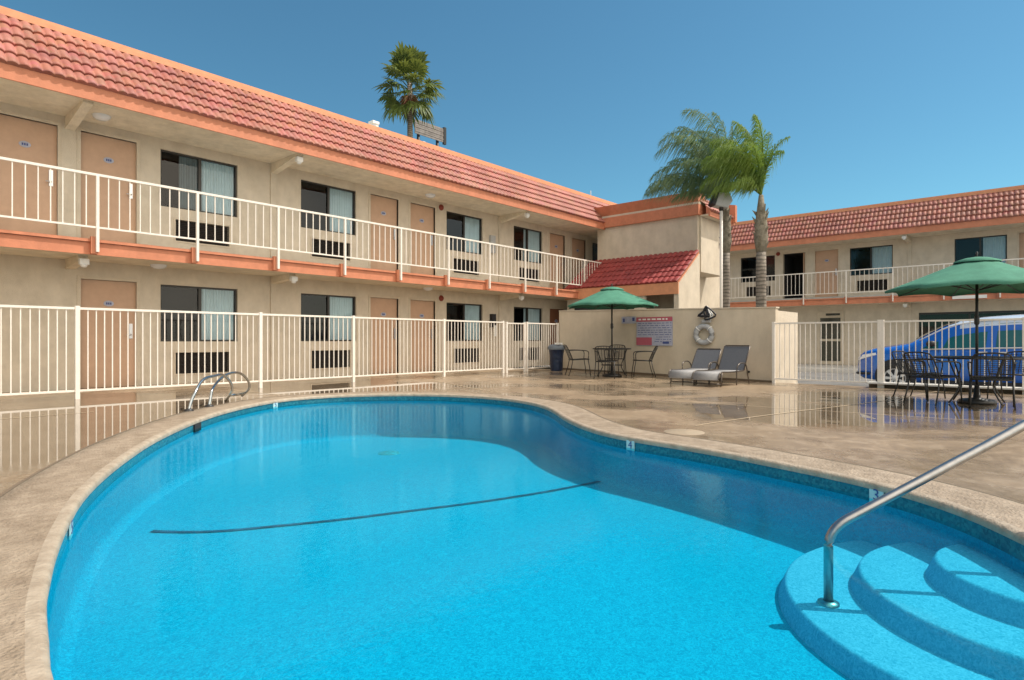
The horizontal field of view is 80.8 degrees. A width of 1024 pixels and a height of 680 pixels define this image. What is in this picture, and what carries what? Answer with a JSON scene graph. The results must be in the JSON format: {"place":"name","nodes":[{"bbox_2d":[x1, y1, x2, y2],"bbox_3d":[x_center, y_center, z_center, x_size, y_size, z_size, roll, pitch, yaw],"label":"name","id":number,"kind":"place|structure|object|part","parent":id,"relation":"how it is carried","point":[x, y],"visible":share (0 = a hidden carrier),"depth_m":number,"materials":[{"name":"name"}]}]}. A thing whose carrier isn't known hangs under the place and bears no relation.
{"place":"outdoors","nodes":[
{"label":"outdoors","id":0,"kind":"place"},
{"bbox_2d":[0,367,1023,502],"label":"pool deck","id":1,"kind":"structure","parent":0,"point":[917,444],"depth_m":7.60,"materials":[{"name":"concrete"}]},
{"bbox_2d":[183,371,250,411],"bbox_3d":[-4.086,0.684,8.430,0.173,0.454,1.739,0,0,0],"label":"pool ladder","id":2,"kind":"object","parent":1,"relation":"on","point":[209,404],"visible":0.99,"depth_m":8.32,"materials":[{"name":"silver metal"}]},
{"bbox_2d":[0,305,504,398],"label":"picket fence","id":3,"kind":"object","parent":1,"relation":"on","point":[77,390],"visible":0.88,"depth_m":11.24,"materials":[{"name":"white metal"}]},
{"bbox_2d":[0,6,615,391],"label":"motel wing","id":4,"kind":"structure","parent":1,"relation":"on","point":[131,178],"depth_m":13.12,"materials":[{"name":"beige paint"}]},
{"bbox_2d":[0,109,61,235],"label":"door","id":5,"kind":"structure","parent":4,"relation":"in","point":[21,138],"depth_m":10.67,"materials":[{"name":"paint"}]},
{"bbox_2d":[77,127,139,243],"bbox_3d":[-7.734,-2.900,11.551,0.131,2.100,1.040,0,0,41],"label":"door","id":6,"kind":"structure","parent":4,"relation":"in","point":[117,157],"depth_m":11.56,"materials":[{"name":"paint"}]},
{"bbox_2d":[77,275,139,388],"bbox_3d":[-7.734,-0.150,11.551,0.131,2.100,1.040,0,0,41],"label":"door","id":7,"kind":"structure","parent":4,"relation":"in","point":[92,291],"depth_m":11.56,"materials":[{"name":"paint"}]},
{"bbox_2d":[161,149,236,216],"bbox_3d":[-6.998,-3.300,13.127,0.955,1.160,1.560,0,0,41],"label":"window","id":8,"kind":"structure","parent":4,"relation":"in","point":[178,170],"depth_m":13.09,"materials":[{"name":"black glass"}]},
{"bbox_2d":[161,284,236,340],"bbox_3d":[-6.998,-0.550,13.127,0.955,1.160,1.560,0,0,41],"label":"window","id":9,"kind":"structure","parent":4,"relation":"in","point":[173,297],"depth_m":13.26,"materials":[{"name":"black glass"}]},
{"bbox_2d":[301,180,354,234],"bbox_3d":[-4.964,-3.300,15.441,0.955,1.160,1.560,0,0,41],"label":"window","id":10,"kind":"structure","parent":4,"relation":"in","point":[315,197],"depth_m":15.62,"materials":[{"name":"black glass"}]},
{"bbox_2d":[301,293,354,340],"bbox_3d":[-4.964,-0.550,15.441,0.955,1.160,1.560,0,0,41],"label":"window","id":11,"kind":"structure","parent":4,"relation":"in","point":[311,304],"depth_m":15.63,"materials":[{"name":"black glass"}]},
{"bbox_2d":[368,120,378,126],"bbox_3d":[-4.268,-6.620,18.600,0.240,0.240,0.240,0,0,41],"label":"roof vent","id":12,"kind":"object","parent":4,"relation":"on","point":[374,122],"visible":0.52,"depth_m":18.51,"materials":[{"name":"white plastic"}]},
{"bbox_2d":[368,191,399,270],"bbox_3d":[-3.489,-2.900,16.380,0.131,2.100,1.040,0,0,41],"label":"door","id":13,"kind":"structure","parent":4,"relation":"in","point":[384,209],"depth_m":16.40,"materials":[{"name":"paint"}]},
{"bbox_2d":[368,295,399,373],"bbox_3d":[-3.489,-0.150,16.380,0.131,2.100,1.040,0,0,41],"label":"door","id":14,"kind":"structure","parent":4,"relation":"in","point":[378,306],"depth_m":16.40,"materials":[{"name":"paint"}]},
{"bbox_2d":[409,200,436,275],"bbox_3d":[-2.598,-2.900,17.394,0.131,2.100,1.040,0,0,41],"label":"door","id":15,"kind":"structure","parent":4,"relation":"in","point":[421,217],"depth_m":17.43,"materials":[{"name":"paint"}]},
{"bbox_2d":[409,297,436,371],"bbox_3d":[-2.598,-0.150,17.394,0.131,2.100,1.040,0,0,41],"label":"door","id":16,"kind":"structure","parent":4,"relation":"in","point":[418,309],"depth_m":17.40,"materials":[{"name":"paint"}]},
{"bbox_2d":[447,211,481,254],"bbox_3d":[-1.842,-3.300,18.993,0.955,1.160,1.560,0,0,41],"label":"window","id":17,"kind":"structure","parent":4,"relation":"in","point":[458,225],"depth_m":19.17,"materials":[{"name":"black glass"}]},
{"bbox_2d":[447,303,481,340],"bbox_3d":[-1.842,-0.550,18.993,0.955,1.160,1.560,0,0,41],"label":"window","id":18,"kind":"structure","parent":4,"relation":"in","point":[455,311],"depth_m":19.25,"materials":[{"name":"black glass"}]},
{"bbox_2d":[514,226,540,263],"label":"window","id":19,"kind":"structure","parent":4,"relation":"in","point":[524,238],"depth_m":21.41,"materials":[{"name":"black glass"}]},
{"bbox_2d":[514,307,540,340],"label":"window","id":20,"kind":"structure","parent":4,"relation":"in","point":[521,314],"depth_m":21.52,"materials":[{"name":"black glass"}]},
{"bbox_2d":[549,231,565,288],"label":"door","id":21,"kind":"structure","parent":4,"relation":"in","point":[556,244],"depth_m":22.25,"materials":[{"name":"paint"}]},
{"bbox_2d":[549,307,565,364],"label":"door","id":22,"kind":"structure","parent":4,"relation":"in","point":[553,311],"depth_m":22.11,"materials":[{"name":"paint"}]},
{"bbox_2d":[571,236,586,280],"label":"door","id":23,"kind":"structure","parent":4,"relation":"in","point":[577,244],"depth_m":23.26,"materials":[{"name":"paint"}]},
{"bbox_2d":[592,243,597,260],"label":"window","id":24,"kind":"structure","parent":4,"relation":"in","point":[594,246],"depth_m":25.66,"materials":[{"name":"black glass"}]},
{"bbox_2d":[0,392,1023,679],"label":"pool coping","id":25,"kind":"object","parent":1,"relation":"on","point":[38,512],"visible":0.99,"depth_m":3.54,"materials":[{"name":"concrete"}]},
{"bbox_2d":[0,391,1023,503],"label":"coping joint","id":26,"kind":"object","parent":25,"relation":"on","point":[15,485],"visible":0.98,"depth_m":4.67,"materials":[{"name":"brown"}]},
{"bbox_2d":[505,322,525,372],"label":"picket gate","id":27,"kind":"structure","parent":1,"relation":"on","point":[506,347],"depth_m":16.84,"materials":[{"name":"white metal"}]},
{"bbox_2d":[47,396,1023,679],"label":"swimming pool","id":28,"kind":"structure","parent":1,"relation":"in","point":[399,538],"depth_m":3.54,"materials":[{"name":"liquid"}]},
{"bbox_2d":[817,420,1023,608],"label":"pool handrail","id":29,"kind":"object","parent":28,"relation":"on","point":[826,600],"visible":1,"depth_m":2.89,"materials":[{"name":"metal"}]},
{"bbox_2d":[526,322,558,371],"bbox_3d":[0.907,0.215,17.769,0.060,1.470,1.510,0,0,41],"label":"picket fence","id":30,"kind":"object","parent":1,"relation":"on","point":[557,334],"visible":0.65,"depth_m":17.64,"materials":[{"name":"white metal"}]},
{"bbox_2d":[548,343,564,370],"bbox_3d":[1.299,0.490,17.564,0.520,0.820,0.520,0,0,41],"label":"trash can","id":31,"kind":"object","parent":1,"relation":"on","point":[556,351],"visible":0.92,"depth_m":17.39,"materials":[{"name":"blue plastic"}]},
{"bbox_2d":[563,344,590,375],"bbox_3d":[1.667,0.519,15.586,0.644,0.810,0.568,0,0,-6],"label":"patio chair","id":32,"kind":"object","parent":1,"relation":"on","point":[567,350],"visible":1,"depth_m":15.36,"materials":[{"name":"black metal"}]},
{"bbox_2d":[594,346,618,378],"bbox_3d":[2.327,0.543,14.877,0.568,0.810,0.644,0,0,20],"label":"patio chair","id":33,"kind":"object","parent":1,"relation":"on","point":[604,354],"visible":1,"depth_m":14.69,"materials":[{"name":"black metal"}]},
{"bbox_2d":[593,348,630,376],"bbox_3d":[2.588,0.577,15.592,0.992,0.730,0.992,0,0,41],"label":"patio table","id":34,"kind":"object","parent":1,"relation":"on","point":[615,349],"visible":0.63,"depth_m":15.56,"materials":[{"name":"black metal"}]},
{"bbox_2d":[568,284,657,376],"bbox_3d":[2.588,-0.258,15.592,2.254,2.409,2.254,0,0,-38],"label":"patio umbrella","id":35,"kind":"object","parent":1,"relation":"on","point":[611,297],"visible":0.97,"depth_m":15.22,"materials":[{"name":"green fabric"}]},
{"bbox_2d":[604,344,626,374],"bbox_3d":[2.819,0.528,16.339,0.568,0.810,0.644,0,0,17],"label":"patio chair","id":36,"kind":"object","parent":1,"relation":"on","point":[621,353],"visible":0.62,"depth_m":16.46,"materials":[{"name":"black metal"}]},
{"bbox_2d":[631,346,657,376],"bbox_3d":[3.448,0.552,15.626,0.644,0.810,0.568,0,0,6],"label":"patio chair","id":37,"kind":"object","parent":1,"relation":"on","point":[652,354],"visible":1,"depth_m":15.40,"materials":[{"name":"black metal"}]},
{"bbox_2d":[664,429,704,434],"bbox_3d":[1.683,0.896,5.883,0.390,0.006,0.390,0,0,41],"label":"skimmer lid","id":38,"kind":"object","parent":1,"relation":"on","point":[684,431],"visible":1,"depth_m":5.85,"materials":[{"name":"beige plastic"}]},
{"bbox_2d":[668,348,721,384],"bbox_3d":[4.280,0.598,14.026,0.709,0.788,1.673,0,0,39],"label":"chaise lounge","id":39,"kind":"object","parent":1,"relation":"on","point":[703,358],"visible":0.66,"depth_m":14.40,"materials":[{"name":"grey metal"}]},
{"bbox_2d":[691,345,749,386],"bbox_3d":[4.675,0.556,13.414,0.709,0.878,1.634,0,0,44],"label":"chaise lounge","id":40,"kind":"object","parent":1,"relation":"on","point":[734,358],"visible":1,"depth_m":13.71,"materials":[{"name":"grey metal"}]},
{"bbox_2d":[590,395,1005,422],"bbox_3d":[5.880,0.937,6.614,11.934,0.021,0.022,0,0,37],"label":"deck joint","id":41,"kind":"object","parent":1,"relation":"on","point":[820,410],"visible":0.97,"depth_m":7.97,"materials":[{"name":"beige"}]},
{"bbox_2d":[695,391,936,425],"bbox_3d":[5.075,0.946,8.986,8.287,0.100,0.022,0,0,-40],"label":"deck joint","id":42,"kind":"object","parent":1,"relation":"on","point":[802,410],"visible":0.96,"depth_m":7.78,"materials":[{"name":"beige concrete"}]},
{"bbox_2d":[772,320,880,387],"bbox_3d":[6.869,0.315,13.268,2.180,1.470,0.060,0,0,41],"label":"picket fence","id":43,"kind":"object","parent":1,"relation":"on","point":[878,322],"visible":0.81,"depth_m":13.16,"materials":[{"name":"white metal"}]},
{"bbox_2d":[891,350,945,399],"bbox_3d":[6.922,0.588,10.298,0.568,0.810,0.644,0,0,-26],"label":"patio chair","id":44,"kind":"object","parent":1,"relation":"on","point":[915,371],"visible":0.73,"depth_m":10.39,"materials":[{"name":"black metal"}]},
{"bbox_2d":[903,351,962,405],"bbox_3d":[6.428,0.579,9.244,0.644,0.810,0.568,0,0,-20],"label":"patio chair","id":45,"kind":"object","parent":1,"relation":"on","point":[926,375],"visible":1,"depth_m":9.18,"materials":[{"name":"black metal"}]},
{"bbox_2d":[866,381,1023,393],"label":"kerb","id":46,"kind":"structure","parent":1,"relation":"on","point":[949,387],"depth_m":11.90,"materials":[{"name":"paint"}]},
{"bbox_2d":[881,317,1023,394],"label":"picket fence","id":47,"kind":"object","parent":1,"relation":"on","point":[882,345],"visible":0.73,"depth_m":11.86,"materials":[{"name":"white metal"}]},
{"bbox_2d":[884,252,1023,404],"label":"patio umbrella","id":48,"kind":"object","parent":1,"relation":"on","point":[976,275],"visible":0.99,"depth_m":9.29,"materials":[{"name":"green fabric"}]},
{"bbox_2d":[931,356,1023,405],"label":"patio table","id":49,"kind":"object","parent":1,"relation":"on","point":[994,385],"visible":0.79,"depth_m":9.44,"materials":[{"name":"black metal"}]},
{"bbox_2d":[967,352,1016,410],"bbox_3d":[6.925,0.578,8.690,0.568,0.810,0.644,0,0,37],"label":"patio chair","id":50,"kind":"object","parent":1,"relation":"on","point":[972,377],"visible":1,"depth_m":8.56,"materials":[{"name":"black metal"}]},
{"bbox_2d":[987,351,1023,398],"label":"patio chair","id":51,"kind":"object","parent":1,"relation":"on","point":[1001,373],"visible":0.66,"depth_m":10.09,"materials":[{"name":"black metal"}]},
{"bbox_2d":[564,194,736,309],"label":"stair tower","id":52,"kind":"structure","parent":0,"point":[663,255],"depth_m":20.59,"materials":[{"name":"paint"}]},
{"bbox_2d":[510,364,1009,386],"bbox_3d":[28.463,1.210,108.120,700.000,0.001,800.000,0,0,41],"label":"ground","id":53,"kind":"structure","parent":0,"point":[820,376],"depth_m":18.92,"materials":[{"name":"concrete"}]},
{"bbox_2d":[372,41,445,137],"bbox_3d":[-5.085,-6.515,29.417,3.669,15.433,3.469,0,0,41],"label":"fan palm","id":54,"kind":"object","parent":53,"relation":"on","point":[405,62],"visible":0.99,"depth_m":28.94,"materials":[{"name":"green plant"}]},
{"bbox_2d":[414,119,445,145],"bbox_3d":[-4.660,-5.550,34.121,0.270,13.500,2.290,0,0,41],"label":"billboard","id":55,"kind":"object","parent":53,"relation":"on","point":[437,134],"visible":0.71,"depth_m":34.06,"materials":[{"name":"grey metal"}]},
{"bbox_2d":[559,307,797,382],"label":"enclosure wall","id":56,"kind":"structure","parent":53,"relation":"on","point":[590,330],"depth_m":15.69,"materials":[{"name":"paint"}]},
{"bbox_2d":[622,316,635,323],"bbox_3d":[3.245,-0.555,16.748,0.440,0.190,0.016,0,0,41],"label":"notice plate","id":57,"kind":"object","parent":56,"relation":"attached to","point":[625,320],"visible":1,"depth_m":16.75,"materials":[{"name":"white"}]},
{"bbox_2d":[636,316,672,345],"bbox_3d":[3.832,-0.235,16.227,1.070,0.770,0.024,0,0,41],"label":"pool rules sign","id":58,"kind":"object","parent":56,"relation":"attached to","point":[654,331],"visible":1,"depth_m":16.22,"materials":[{"name":"white"}]},
{"bbox_2d":[693,324,714,344],"bbox_3d":[4.863,-0.140,15.257,0.553,0.556,0.165,0,0,41],"label":"life ring","id":59,"kind":"object","parent":56,"relation":"hanging from","point":[709,339],"visible":1,"depth_m":15.20,"materials":[{"name":"grey plastic"}]},
{"bbox_2d":[697,306,715,322],"bbox_3d":[4.919,-0.654,15.162,0.512,0.427,0.149,0,0,41],"label":"throw rope","id":60,"kind":"object","parent":56,"relation":"hanging from","point":[708,316],"visible":1,"depth_m":15.13,"materials":[{"name":"black fabric"}]},
{"bbox_2d":[641,108,741,307],"bbox_3d":[5.359,-2.740,17.380,2.555,7.881,2.696,0,0,41],"label":"feather palm","id":61,"kind":"object","parent":53,"relation":"on","point":[695,175],"visible":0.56,"depth_m":17.29,"materials":[{"name":"green plant"}]},
{"bbox_2d":[708,192,732,307],"bbox_3d":[5.685,-1.410,16.429,0.575,5.220,0.320,0,0,-5],"label":"floodlight pole","id":62,"kind":"object","parent":53,"relation":"on","point":[720,204],"visible":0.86,"depth_m":16.36,"materials":[{"name":"white metal"}]},
{"bbox_2d":[699,114,790,306],"bbox_3d":[6.132,-2.409,15.974,2.136,7.218,2.087,0,0,41],"label":"feather palm","id":63,"kind":"object","parent":53,"relation":"on","point":[744,165],"visible":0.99,"depth_m":15.87,"materials":[{"name":"green plant"}]},
{"bbox_2d":[798,368,857,373],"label":"kerb","id":64,"kind":"structure","parent":53,"relation":"on","point":[822,370],"depth_m":22.29,"materials":[{"name":"paint"}]},
{"bbox_2d":[730,185,1023,364],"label":"motel wing","id":65,"kind":"structure","parent":53,"relation":"on","point":[845,264],"depth_m":24.66,"materials":[{"name":"beige paint"}]},
{"bbox_2d":[741,255,774,282],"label":"window","id":66,"kind":"structure","parent":65,"relation":"in","point":[748,265],"depth_m":28.73,"materials":[{"name":"black glass"}]},
{"bbox_2d":[784,253,802,298],"bbox_3d":[13.211,-2.870,27.617,0.920,2.040,1.470,0,0,41],"label":"doorway interior","id":67,"kind":"structure","parent":65,"relation":"in","point":[793,263],"depth_m":28.23,"materials":[{"name":"black"}]},
{"bbox_2d":[782,251,806,298],"bbox_3d":[12.949,-2.900,27.320,1.040,2.100,0.962,0,0,41],"label":"door frame","id":68,"kind":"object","parent":65,"relation":"in","point":[804,254],"depth_m":26.81,"materials":[{"name":"paint"}]},
{"bbox_2d":[813,248,839,296],"bbox_3d":[13.654,-2.900,26.122,1.040,2.100,0.131,0,0,41],"label":"door","id":69,"kind":"structure","parent":65,"relation":"in","point":[828,260],"depth_m":26.14,"materials":[{"name":"paint"}]},
{"bbox_2d":[817,311,843,364],"bbox_3d":[13.731,-0.100,25.960,1.050,2.300,0.068,0,0,41],"label":"glazed door","id":70,"kind":"structure","parent":65,"relation":"in","point":[822,316],"depth_m":25.95,"materials":[{"name":"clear glass"}]},
{"bbox_2d":[850,245,892,275],"bbox_3d":[15.238,-3.300,25.380,1.560,1.160,0.955,0,0,41],"label":"window","id":71,"kind":"structure","parent":65,"relation":"in","point":[875,256],"depth_m":25.04,"materials":[{"name":"black glass"}]},
{"bbox_2d":[955,235,1006,263],"bbox_3d":[17.934,-3.300,23.010,1.560,1.160,0.955,0,0,41],"label":"window","id":72,"kind":"structure","parent":65,"relation":"in","point":[987,246],"depth_m":22.66,"materials":[{"name":"black glass"}]},
{"bbox_2d":[1017,231,1023,267],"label":"door","id":73,"kind":"structure","parent":65,"relation":"in","point":[1020,234],"depth_m":21.88,"materials":[{"name":"paint"}]},
{"bbox_2d":[856,314,1023,386],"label":"parked van","id":74,"kind":"object","parent":53,"relation":"on","point":[988,338],"visible":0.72,"depth_m":13.20,"materials":[{"name":"blue paint"}]},
{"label":"quarter window","id":75,"kind":"part","parent":74,"relation":"part of","materials":[{"name":"teal glass"}]},
{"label":"front window","id":76,"kind":"part","parent":74,"relation":"part of","materials":[{"name":"teal glass"}]},
{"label":"rear window","id":77,"kind":"part","parent":74,"relation":"part of","materials":[{"name":"teal glass"}]},
{"bbox_2d":[798,364,857,368],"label":"sidewalk","id":78,"kind":"structure","parent":0,"point":[828,366],"depth_m":24.08,"materials":[{"name":"grey concrete"}]}
]}

